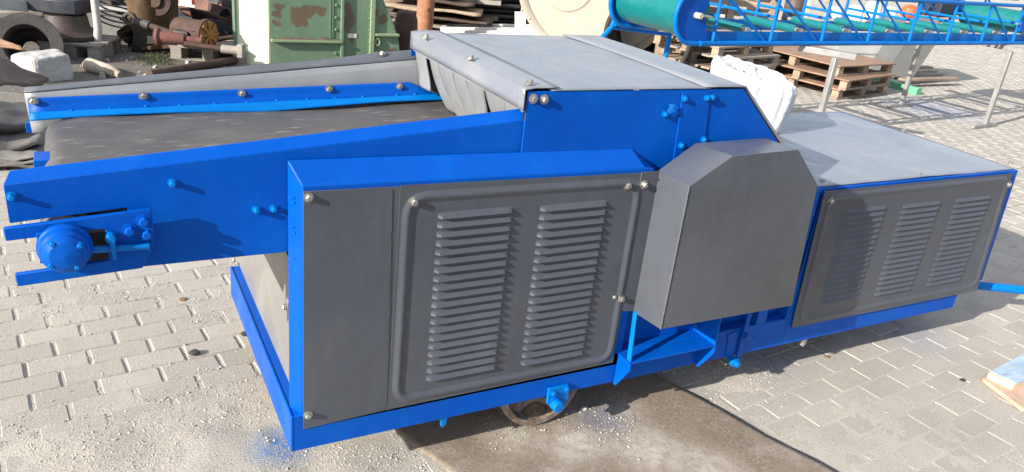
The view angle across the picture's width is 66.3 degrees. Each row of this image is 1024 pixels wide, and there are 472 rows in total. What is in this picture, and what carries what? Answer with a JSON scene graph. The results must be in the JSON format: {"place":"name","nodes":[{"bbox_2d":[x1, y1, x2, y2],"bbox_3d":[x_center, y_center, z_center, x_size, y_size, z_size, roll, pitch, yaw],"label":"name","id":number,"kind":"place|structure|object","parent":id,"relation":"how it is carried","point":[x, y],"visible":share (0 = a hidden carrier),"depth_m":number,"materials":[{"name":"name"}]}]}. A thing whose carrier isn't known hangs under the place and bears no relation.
{"place":"outdoors","nodes":[
{"label":"outdoors","id":0,"kind":"place"},
{"bbox_2d":[0,101,29,132],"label":"rubber slab","id":1,"kind":"object","parent":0,"point":[14,117],"depth_m":4.67,"materials":[{"name":"rubber"}]},
{"bbox_2d":[0,85,42,102],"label":"concrete slab","id":2,"kind":"structure","parent":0,"point":[11,93],"depth_m":5.54,"materials":[{"name":"concrete"}]},
{"bbox_2d":[0,57,48,86],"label":"steel sheet","id":3,"kind":"object","parent":2,"relation":"on","point":[12,73],"visible":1,"depth_m":5.53,"materials":[{"name":"metal"}]},
{"bbox_2d":[0,39,25,51],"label":"plank","id":4,"kind":"object","parent":3,"relation":"on","point":[6,44],"visible":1,"depth_m":5.11,"materials":[{"name":"wood"}]},
{"bbox_2d":[179,0,217,7],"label":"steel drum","id":5,"kind":"object","parent":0,"point":[188,3],"visible":0.2,"depth_m":8.63,"materials":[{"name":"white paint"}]},
{"bbox_2d":[23,1,439,84],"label":"dirt yard","id":6,"kind":"structure","parent":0,"point":[128,68],"depth_m":7.06,"materials":[{"name":"soil"}]},
{"bbox_2d":[0,13,64,60],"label":"pipe flange","id":7,"kind":"object","parent":6,"relation":"on","point":[21,29],"visible":0.47,"depth_m":6.63,"materials":[{"name":"metal"}]},
{"bbox_2d":[11,49,73,82],"bbox_3d":[-3.733,-1.354,6.260,0.326,0.228,0.393,20,27,30],"label":"concrete block","id":8,"kind":"object","parent":6,"relation":"on","point":[53,65],"depth_m":6.18,"materials":[{"name":"concrete"}]},
{"bbox_2d":[37,34,122,60],"bbox_3d":[-3.941,-1.737,7.188,0.520,0.150,0.550,3,23,-7],"label":"wood pallet","id":9,"kind":"object","parent":6,"relation":"on","point":[92,49],"visible":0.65,"depth_m":6.98,"materials":[{"name":"wood"}]},
{"bbox_2d":[39,13,93,41],"bbox_3d":[-4.042,-1.915,7.113,0.560,0.222,0.560,-6,26,-27],"label":"dished pan","id":10,"kind":"object","parent":9,"relation":"on","point":[72,28],"visible":0.62,"depth_m":6.97,"materials":[{"name":"metal"}]},
{"bbox_2d":[26,0,91,15],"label":"steel cover","id":11,"kind":"object","parent":10,"relation":"on","point":[70,7],"visible":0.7,"depth_m":6.92,"materials":[{"name":"grey metal"}]},
{"bbox_2d":[0,0,28,11],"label":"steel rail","id":12,"kind":"object","parent":11,"relation":"on","point":[15,5],"visible":1,"depth_m":6.83,"materials":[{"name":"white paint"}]},
{"bbox_2d":[90,0,101,41],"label":"white post","id":13,"kind":"object","parent":6,"relation":"on","point":[97,26],"visible":0.55,"depth_m":7.04,"materials":[{"name":"metal"}]},
{"bbox_2d":[82,58,122,77],"bbox_3d":[-3.443,-1.416,6.602,0.389,0.121,0.124,13,24,15],"label":"wood log","id":14,"kind":"object","parent":6,"relation":"on","point":[90,65],"visible":0.95,"depth_m":6.55,"materials":[{"name":"wood"}]},
{"bbox_2d":[87,3,129,34],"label":"wall","id":15,"kind":"structure","parent":6,"relation":"on","point":[108,30],"depth_m":8.07,"materials":[{"name":"grey concrete"}]},
{"bbox_2d":[98,0,128,27],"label":"coil spring","id":16,"kind":"object","parent":15,"relation":"on","point":[110,10],"visible":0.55,"depth_m":7.78,"materials":[{"name":"grey metal"}]},
{"bbox_2d":[105,0,123,4],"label":"loose brick","id":17,"kind":"object","parent":15,"relation":"on","point":[110,2],"visible":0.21,"depth_m":8.02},
{"bbox_2d":[103,43,113,58],"bbox_3d":[-3.745,-1.690,7.168,0.120,0.130,0.200,6,23,-2],"label":"wood block","id":18,"kind":"object","parent":6,"relation":"on","point":[108,50],"depth_m":7.16,"materials":[{"name":"wood"}]},
{"bbox_2d":[18,44,224,77],"bbox_3d":[-2.270,-1.977,8.300,7.179,0.092,4.815,-6,26,-27],"label":"yard rubble","id":19,"kind":"object","parent":6,"relation":"on","point":[101,74],"visible":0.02,"depth_m":7.01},
{"bbox_2d":[127,24,169,51],"bbox_3d":[-3.480,-1.897,7.688,0.522,0.393,0.312,-9,27,-32],"label":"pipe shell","id":20,"kind":"object","parent":6,"relation":"on","point":[138,41],"visible":0.24,"depth_m":7.49},
{"bbox_2d":[126,0,178,33],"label":"rusty gearbox","id":21,"kind":"object","parent":6,"relation":"on","point":[163,13],"visible":0.37,"depth_m":7.46,"materials":[{"name":"metal"}]},
{"bbox_2d":[118,30,133,39],"bbox_3d":[-3.697,-1.944,7.553,0.070,0.086,0.369,6,23,0],"label":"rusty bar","id":22,"kind":"object","parent":21,"relation":"on","point":[125,34],"visible":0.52,"depth_m":7.50,"materials":[{"name":"metal"}]},
{"bbox_2d":[141,45,169,49],"bbox_3d":[-3.272,-1.817,7.513,0.526,0.107,0.050,3,23,-8],"label":"rusty bar","id":23,"kind":"object","parent":6,"relation":"on","point":[154,47],"visible":0.46,"depth_m":7.48,"materials":[{"name":"metal"}]},
{"bbox_2d":[132,50,184,67],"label":"weeds","id":24,"kind":"object","parent":6,"relation":"on","point":[154,55],"visible":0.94,"depth_m":7.24,"materials":[{"name":"plant"}]},
{"bbox_2d":[178,8,191,18],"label":"steel beam","id":25,"kind":"structure","parent":6,"relation":"on","point":[180,14],"depth_m":8.67,"materials":[{"name":"grey metal"}]},
{"bbox_2d":[146,56,237,74],"bbox_3d":[-2.740,-1.577,7.186,0.072,0.087,1.449,15,24,20],"label":"brown pipe","id":26,"kind":"object","parent":6,"relation":"on","point":[203,65],"visible":0.53,"depth_m":6.98,"materials":[{"name":"metal"}]},
{"bbox_2d":[169,40,247,65],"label":"wood pallet","id":27,"kind":"object","parent":6,"relation":"on","point":[179,51],"visible":0.36,"depth_m":7.41,"materials":[{"name":"wood"}]},
{"bbox_2d":[146,36,175,44],"bbox_3d":[-3.268,-1.829,7.333,0.273,0.069,0.070,4,23,-6],"label":"rusty bar","id":28,"kind":"object","parent":27,"relation":"on","point":[149,39],"visible":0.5,"depth_m":7.32,"materials":[{"name":"metal"}]},
{"bbox_2d":[122,12,200,48],"bbox_3d":[-3.256,-1.922,7.320,0.770,0.253,0.101,9,23,5],"label":"cardan shaft","id":29,"kind":"object","parent":27,"relation":"on","point":[143,24],"visible":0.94,"depth_m":7.29,"materials":[{"name":"metal"}]},
{"bbox_2d":[169,17,218,49],"bbox_3d":[-2.958,-1.875,7.236,0.384,0.279,0.326,13,24,16],"label":"rusty motor","id":30,"kind":"object","parent":27,"relation":"on","point":[207,30],"visible":0.68,"depth_m":7.17,"materials":[{"name":"metal"}]},
{"bbox_2d":[153,28,202,45],"bbox_3d":[-2.981,-1.766,7.021,0.400,0.160,0.160,3,23,-7],"label":"pipe coupling","id":31,"kind":"object","parent":30,"relation":"attached to","point":[160,36],"visible":0.94,"depth_m":6.97,"materials":[{"name":"metal"}]},
{"bbox_2d":[217,35,232,41],"bbox_3d":[-2.978,-1.893,7.609,0.534,0.119,0.045,-8,27,-30],"label":"rusty bar","id":32,"kind":"object","parent":27,"relation":"on","point":[225,38],"visible":0.22,"depth_m":7.68,"materials":[{"name":"metal"}]},
{"bbox_2d":[220,53,231,57],"bbox_3d":[-2.861,-1.759,7.624,0.258,0.042,0.050,0,24,-15],"label":"rusty bar","id":33,"kind":"object","parent":27,"relation":"on","point":[225,55],"visible":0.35,"depth_m":7.62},
{"bbox_2d":[184,41,245,57],"bbox_3d":[-2.535,-1.602,6.696,0.491,0.110,0.092,4,23,-6],"label":"drive rod","id":34,"kind":"object","parent":6,"relation":"on","point":[239,50],"visible":1,"depth_m":6.67,"materials":[{"name":"metal"}]},
{"bbox_2d":[204,17,230,36],"bbox_3d":[-2.906,-2.191,8.368,0.550,0.280,0.600,6,23,-2],"label":"timber bearer","id":35,"kind":"object","parent":6,"relation":"on","point":[223,26],"visible":0.13,"depth_m":8.06,"materials":[{"name":"metal"}]},
{"bbox_2d":[179,0,230,17],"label":"open gutter","id":36,"kind":"object","parent":35,"relation":"on","point":[202,5],"visible":0.34,"depth_m":8.45,"materials":[{"name":"metal"}]},
{"bbox_2d":[190,2,230,24],"bbox_3d":[-2.981,-2.251,8.209,0.672,0.274,0.332,11,23,10],"label":"open gutter","id":37,"kind":"object","parent":35,"relation":"on","point":[197,14],"visible":0.35,"depth_m":8.09,"materials":[{"name":"metal"}]},
{"bbox_2d":[217,0,231,9],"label":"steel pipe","id":38,"kind":"object","parent":35,"relation":"on","point":[226,3],"visible":0.1,"depth_m":8.38,"materials":[{"name":"metal"}]},
{"bbox_2d":[218,8,232,35],"bbox_3d":[-2.857,-2.180,8.237,0.449,0.421,0.332,-16,31,-42],"label":"pipe shell","id":39,"kind":"object","parent":6,"relation":"on","point":[224,12],"visible":0.21,"depth_m":8.07},
{"bbox_2d":[232,0,399,64],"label":"green machine","id":40,"kind":"object","parent":6,"relation":"on","point":[271,31],"visible":0.91,"depth_m":7.54,"materials":[{"name":"paint"}]},
{"bbox_2d":[394,10,417,50],"bbox_3d":[-1.156,-2.192,8.528,0.261,0.520,0.261,-6,26,-27],"label":"rusty barrel","id":41,"kind":"object","parent":6,"relation":"on","point":[406,23],"visible":0.47,"depth_m":8.40,"materials":[{"name":"metal"}]},
{"bbox_2d":[416,0,434,29],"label":"rusty pole","id":42,"kind":"object","parent":6,"relation":"on","point":[425,13],"visible":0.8,"depth_m":9.44,"materials":[{"name":"metal"}]},
{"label":"black pipe","id":43,"kind":"object","parent":6,"relation":"on","visible":0},
{"bbox_2d":[493,19,528,23],"bbox_3d":[0.305,-3.116,11.463,2.200,0.064,0.060,-3,25,-21],"label":"black pipe","id":44,"kind":"object","parent":43,"relation":"on","point":[510,21],"depth_m":11.29,"materials":[{"name":"plastic"}]},
{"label":"rusty bar","id":45,"kind":"object","parent":6,"relation":"on","visible":0},
{"bbox_2d":[117,25,128,34],"bbox_3d":[-3.813,-2.040,7.730,0.070,0.106,0.424,3,23,-7],"label":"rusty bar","id":46,"kind":"object","parent":45,"relation":"on","point":[124,28],"visible":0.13,"depth_m":7.70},
{"bbox_2d":[0,0,1023,471],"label":"pavement","id":47,"kind":"structure","parent":0,"point":[950,112],"depth_m":3.25,"materials":[{"name":"concrete"}]},
{"bbox_2d":[0,159,33,167],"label":"rubber slab","id":48,"kind":"object","parent":47,"relation":"on","point":[16,164],"depth_m":4.46,"materials":[{"name":"rubber"}]},
{"bbox_2d":[0,150,42,164],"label":"rubber slab","id":49,"kind":"object","parent":48,"relation":"on","point":[29,161],"depth_m":4.47,"materials":[{"name":"rubber"}]},
{"bbox_2d":[0,144,44,160],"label":"rubber slab","id":50,"kind":"object","parent":49,"relation":"on","point":[11,155],"depth_m":4.50,"materials":[{"name":"rubber"}]},
{"bbox_2d":[0,131,44,150],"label":"rubber slab","id":51,"kind":"object","parent":50,"relation":"on","point":[19,141],"depth_m":4.59,"materials":[{"name":"rubber"}]},
{"bbox_2d":[187,349,199,355],"bbox_3d":[-1.198,0.438,2.954,0.045,0.021,0.034,-6,26,-27],"label":"dark stone","id":52,"kind":"object","parent":47,"relation":"on","point":[193,352],"visible":1,"depth_m":2.94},
{"bbox_2d":[0,190,1023,471],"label":"sand","id":53,"kind":"structure","parent":47,"relation":"on","point":[242,448],"depth_m":2.69,"materials":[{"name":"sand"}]},
{"bbox_2d":[520,0,656,49],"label":"cream tank","id":54,"kind":"object","parent":47,"relation":"on","point":[562,17],"visible":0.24,"depth_m":9.62,"materials":[{"name":"metal"}]},
{"bbox_2d":[515,12,525,34],"bbox_3d":[0.104,-2.652,9.791,0.166,0.295,0.062,5,23,-3],"label":"white strip","id":55,"kind":"object","parent":54,"relation":"in","point":[520,23],"visible":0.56,"depth_m":9.79,"materials":[{"name":"plastic"}]},
{"bbox_2d":[522,30,536,34],"bbox_3d":[0.271,-2.519,9.786,0.305,0.175,0.020,6,23,-2],"label":"white strip","id":56,"kind":"object","parent":54,"relation":"in","point":[533,32],"visible":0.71,"depth_m":9.77,"materials":[{"name":"plastic"}]},
{"bbox_2d":[393,373,838,471],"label":"floor mat","id":57,"kind":"object","parent":47,"relation":"on","point":[679,429],"visible":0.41,"depth_m":2.73,"materials":[{"name":"plastic"}]},
{"bbox_2d":[3,30,1023,451],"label":"belt feeder machine","id":58,"kind":"object","parent":57,"relation":"on","point":[443,226],"visible":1,"depth_m":2.43,"materials":[{"name":"blue paint"}]},
{"bbox_2d":[603,14,694,63],"bbox_3d":[1.675,-2.394,9.215,0.994,0.994,1.125,13,24,14],"label":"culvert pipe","id":59,"kind":"object","parent":47,"relation":"on","point":[614,35],"visible":0.04,"depth_m":9.02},
{"bbox_2d":[654,30,741,68],"bbox_3d":[2.251,-2.207,9.358,1.100,0.620,0.136,3,16,-8],"label":"wood pallet","id":60,"kind":"object","parent":47,"relation":"on","point":[658,49],"visible":0.05,"depth_m":9.27,"materials":[{"name":"wood"}]},
{"bbox_2d":[710,0,776,19],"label":"wood pallet","id":61,"kind":"object","parent":47,"relation":"on","point":[729,13],"visible":0.01,"depth_m":11.24,"materials":[{"name":"wood"}]},
{"bbox_2d":[746,0,757,10],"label":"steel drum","id":62,"kind":"object","parent":47,"relation":"on","point":[751,9],"visible":0.23,"depth_m":13.98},
{"bbox_2d":[751,30,789,62],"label":"wood pallet","id":63,"kind":"object","parent":47,"relation":"on","point":[769,31],"visible":0.02,"depth_m":10.11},
{"bbox_2d":[759,0,781,18],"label":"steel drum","id":64,"kind":"object","parent":47,"relation":"on","point":[764,10],"visible":0.12,"depth_m":13.96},
{"bbox_2d":[779,0,803,30],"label":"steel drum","id":65,"kind":"object","parent":47,"relation":"on","point":[797,5],"visible":0.48,"depth_m":14.57,"materials":[{"name":"metal"}]},
{"bbox_2d":[803,0,811,17],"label":"leaning board","id":66,"kind":"object","parent":47,"relation":"on","point":[808,4],"depth_m":15.68,"materials":[{"name":"beige paint"}]},
{"bbox_2d":[600,0,1023,57],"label":"truss conveyor","id":67,"kind":"object","parent":47,"relation":"on","point":[687,22],"visible":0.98,"depth_m":6.77,"materials":[{"name":"metal"}]},
{"bbox_2d":[819,0,827,20],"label":"leaning board","id":68,"kind":"object","parent":47,"relation":"on","point":[825,3],"visible":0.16,"depth_m":16.58,"materials":[{"name":"grey wood"}]},
{"bbox_2d":[798,46,856,111],"bbox_3d":[2.534,-1.105,6.501,0.428,0.863,0.351,3,23,-9],"label":"steel stand","id":69,"kind":"object","parent":47,"relation":"on","point":[835,55],"visible":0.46,"depth_m":6.37,"materials":[{"name":"metal"}]},
{"bbox_2d":[775,66,891,99],"bbox_3d":[3.800,-1.953,9.796,1.220,0.124,1.320,-12,29,-37],"label":"wood pallet","id":70,"kind":"object","parent":47,"relation":"on","point":[836,93],"visible":0.47,"depth_m":9.43,"materials":[{"name":"brown wood"}]},
{"bbox_2d":[754,54,894,90],"bbox_3d":[3.805,-2.040,9.683,1.220,0.124,1.320,-14,30,-40],"label":"wood pallet","id":71,"kind":"object","parent":70,"relation":"on","point":[818,70],"visible":0.66,"depth_m":9.34,"materials":[{"name":"brown wood"}]},
{"bbox_2d":[750,46,896,75],"bbox_3d":[3.843,-2.215,9.784,1.220,0.124,1.320,-11,28,-35],"label":"wood pallet","id":72,"kind":"object","parent":71,"relation":"on","point":[862,63],"visible":0.6,"depth_m":9.47,"materials":[{"name":"brown wood"}]},
{"bbox_2d":[828,6,842,20],"bbox_3d":[6.802,-4.627,16.542,0.304,0.405,0.273,16,25,21],"label":"white bag","id":73,"kind":"object","parent":47,"relation":"on","point":[835,8],"visible":0.23,"depth_m":16.42,"materials":[{"name":"plastic"}]},
{"bbox_2d":[845,5,863,21],"bbox_3d":[7.284,-4.677,16.702,0.337,0.473,0.304,-6,26,-27],"label":"white bag","id":74,"kind":"object","parent":47,"relation":"on","point":[855,12],"visible":0.37,"depth_m":16.57,"materials":[{"name":"plastic"}]},
{"bbox_2d":[862,1,881,21],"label":"white bag","id":75,"kind":"object","parent":47,"relation":"on","point":[870,6],"visible":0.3,"depth_m":17.20,"materials":[{"name":"plastic"}]},
{"bbox_2d":[823,17,943,81],"bbox_3d":[5.079,-2.646,10.829,1.174,0.796,1.000,6,23,-2],"label":"grey hopper","id":76,"kind":"object","parent":47,"relation":"on","point":[901,56],"visible":0.23,"depth_m":10.49,"materials":[{"name":"metal"}]},
{"bbox_2d":[880,6,896,20],"bbox_3d":[8.539,-4.975,17.787,0.321,0.436,0.273,-6,26,-27],"label":"white bag","id":77,"kind":"object","parent":47,"relation":"on","point":[891,13],"visible":0.28,"depth_m":17.67,"materials":[{"name":"plastic"}]},
{"bbox_2d":[872,78,921,94],"bbox_3d":[4.946,-1.962,10.178,0.100,0.090,0.750,-8,27,-30],"label":"green block","id":78,"kind":"object","parent":47,"relation":"on","point":[914,90],"depth_m":10.03,"materials":[{"name":"paint"}]},
{"bbox_2d":[898,77,959,81],"bbox_3d":[5.633,-2.116,10.572,1.250,0.030,0.100,-8,27,-30],"label":"thin plank","id":79,"kind":"object","parent":78,"relation":"on","point":[931,78],"visible":1,"depth_m":10.54,"materials":[{"name":"brown wood"}]},
{"bbox_2d":[869,65,932,68],"bbox_3d":[5.575,-2.414,11.237,1.400,0.030,0.100,-8,27,-30],"label":"thin plank","id":80,"kind":"object","parent":47,"relation":"on","point":[925,67],"visible":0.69,"depth_m":11.48,"materials":[{"name":"grey wood"}]},
{"bbox_2d":[900,4,916,17],"bbox_3d":[10.323,-5.823,20.379,0.432,0.369,0.435,-6,26,-27],"label":"orange bundle","id":81,"kind":"object","parent":47,"relation":"on","point":[909,8],"visible":0.53,"depth_m":20.23,"materials":[{"name":"plastic"}]},
{"bbox_2d":[886,31,942,107],"bbox_3d":[4.552,-1.874,8.833,0.510,0.878,0.401,13,24,16],"label":"steel stand","id":82,"kind":"object","parent":47,"relation":"on","point":[901,103],"visible":0.45,"depth_m":8.90,"materials":[{"name":"metal"}]},
{"bbox_2d":[892,73,954,76],"bbox_3d":[5.657,-2.221,10.818,1.400,0.030,0.100,-8,27,-30],"label":"thin plank","id":83,"kind":"object","parent":47,"relation":"on","point":[931,74],"visible":0.66,"depth_m":10.87,"materials":[{"name":"grey wood"}]},
{"bbox_2d":[916,69,937,72],"bbox_3d":[5.551,-2.309,10.990,1.250,0.030,0.100,-8,27,-30],"label":"thin plank","id":84,"kind":"object","parent":47,"relation":"on","point":[927,71],"visible":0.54,"depth_m":11.16,"materials":[{"name":"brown wood"}]},
{"bbox_2d":[970,45,1023,128],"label":"steel stand","id":85,"kind":"object","parent":47,"relation":"on","point":[1010,50],"visible":0.91,"depth_m":8.26,"materials":[{"name":"metal"}]},
{"bbox_2d":[982,377,1023,411],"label":"pink plank","id":86,"kind":"object","parent":47,"relation":"on","point":[1015,397],"visible":0.65,"depth_m":3.29,"materials":[{"name":"wood"}]},
{"bbox_2d":[987,354,1023,389],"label":"film board","id":87,"kind":"object","parent":86,"relation":"on","point":[1009,375],"visible":0.96,"depth_m":3.37,"materials":[{"name":"blue wood"}]},
{"bbox_2d":[7,0,1023,213],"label":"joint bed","id":88,"kind":"object","parent":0,"point":[994,1],"depth_m":33.24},
{"bbox_2d":[710,55,796,133],"bbox_3d":[1.084,-0.649,3.573,0.377,0.292,0.332,6,23,-2],"label":"white sack","id":89,"kind":"object","parent":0,"point":[773,93],"visible":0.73,"depth_m":3.45,"materials":[{"name":"plastic"}]},
{"bbox_3d":[-4.545,-2.149,7.315,0.611,0.162,0.146,-6,26,-27],"label":"steel rail","id":90,"kind":"object","parent":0,"visible":0},
{"bbox_2d":[0,11,42,17],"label":"old plank","id":91,"kind":"object","parent":90,"relation":"on","point":[3,14],"visible":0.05,"depth_m":7.23,"materials":[{"name":"grey wood"}]},
{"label":"rough timber","id":92,"kind":"object","parent":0,"visible":0},
{"bbox_2d":[476,0,501,5],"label":"rough timber","id":93,"kind":"object","parent":92,"relation":"on","point":[490,2],"visible":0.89,"depth_m":10.75,"materials":[{"name":"grey wood"}]},
{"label":"bearer","id":94,"kind":"object","parent":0,"visible":0},
{"bbox_2d":[389,13,476,28],"bbox_3d":[-1.091,-2.896,10.614,1.253,0.072,0.703,6,23,-2],"label":"sheet board","id":95,"kind":"object","parent":94,"relation":"on","point":[437,24],"visible":0.21,"depth_m":10.60,"materials":[{"name":"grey wood"}]},
{"bbox_2d":[390,8,492,25],"bbox_3d":[-0.930,-2.972,10.583,1.352,0.069,0.604,6,23,-2],"label":"sheet board","id":96,"kind":"object","parent":95,"relation":"on","point":[461,18],"visible":0.57,"depth_m":10.50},
{"bbox_2d":[384,0,482,16],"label":"sheet board","id":97,"kind":"object","parent":96,"relation":"on","point":[410,5],"visible":0.76,"depth_m":10.32,"materials":[{"name":"brown wood"}]},
{"bbox_2d":[435,0,476,6],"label":"sheet board","id":98,"kind":"object","parent":97,"relation":"on","point":[466,3],"visible":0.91,"depth_m":10.20,"materials":[{"name":"wood"}]},
{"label":"window frame","id":99,"kind":"object","parent":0,"visible":0},
{"bbox_2d":[446,32,514,34],"bbox_3d":[-0.251,-2.630,10.196,1.188,0.167,0.408,8,23,3],"label":"window frame","id":100,"kind":"object","parent":99,"relation":"on","point":[487,33],"visible":0.08,"depth_m":10.04,"materials":[{"name":"white plastic"}]},
{"bbox_2d":[441,26,531,33],"bbox_3d":[-0.219,-2.695,10.299,1.388,0.189,0.408,7,23,2],"label":"window frame","id":101,"kind":"object","parent":100,"relation":"on","point":[479,31],"visible":0.3,"depth_m":10.14,"materials":[{"name":"white plastic"}]},
{"bbox_2d":[440,23,532,30],"bbox_3d":[-0.223,-2.761,10.401,1.407,0.192,0.408,7,23,2],"label":"window frame","id":102,"kind":"object","parent":101,"relation":"on","point":[496,27],"visible":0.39,"depth_m":10.25,"materials":[{"name":"white plastic"}]},
{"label":"wood pallet","id":103,"kind":"object","parent":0,"visible":0},
{"bbox_2d":[657,54,775,71],"bbox_3d":[2.411,-2.017,9.263,1.150,0.122,0.900,-14,30,-40],"label":"wood pallet","id":104,"kind":"object","parent":103,"relation":"on","point":[706,65],"visible":0.21,"depth_m":9.02,"materials":[{"name":"wood"}]},
{"bbox_2d":[660,43,780,65],"bbox_3d":[2.451,-2.150,9.273,1.150,0.122,0.900,-12,29,-37],"label":"wood pallet","id":105,"kind":"object","parent":104,"relation":"on","point":[773,60],"visible":0.44,"depth_m":9.11,"materials":[{"name":"wood"}]},
{"bbox_2d":[653,34,773,57],"bbox_3d":[2.368,-2.256,9.185,1.150,0.122,0.900,-14,30,-40],"label":"wood pallet","id":106,"kind":"object","parent":105,"relation":"on","point":[741,51],"visible":0.45,"depth_m":8.92,"materials":[{"name":"wood"}]},
{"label":"rough timber","id":107,"kind":"object","parent":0,"visible":0},
{"bbox_2d":[484,13,514,14],"bbox_3d":[0.478,-3.194,11.470,2.200,0.079,0.060,-3,25,-21],"label":"black pipe","id":108,"kind":"object","parent":107,"relation":"on","point":[499,13],"depth_m":11.20,"materials":[{"name":"plastic"}]},
{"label":"black pipe","id":109,"kind":"object","parent":108,"relation":"on","visible":0},
{"bbox_2d":[480,7,522,13],"bbox_3d":[0.560,-3.242,11.464,2.200,0.075,0.066,-4,25,-22],"label":"black pipe","id":110,"kind":"object","parent":109,"relation":"on","point":[496,10],"visible":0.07,"depth_m":11.13,"materials":[{"name":"plastic"}]},
{"bbox_2d":[475,4,520,9],"bbox_3d":[0.512,-3.293,11.367,2.200,0.066,0.066,-3,25,-22],"label":"black pipe","id":111,"kind":"object","parent":110,"relation":"on","point":[508,6],"visible":0.26,"depth_m":11.08,"materials":[{"name":"plastic"}]},
{"bbox_2d":[482,13,526,19],"bbox_3d":[0.415,-3.143,11.356,2.200,0.061,0.060,-3,24,-20],"label":"black pipe","id":112,"kind":"object","parent":107,"relation":"on","point":[499,16],"depth_m":11.13,"materials":[{"name":"plastic"}]},
{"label":"black pipe","id":113,"kind":"object","parent":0,"visible":0},
{"bbox_2d":[499,0,519,2],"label":"black pipe","id":114,"kind":"object","parent":113,"relation":"on","point":[515,1],"depth_m":11.21,"materials":[{"name":"plastic"}]}
]}

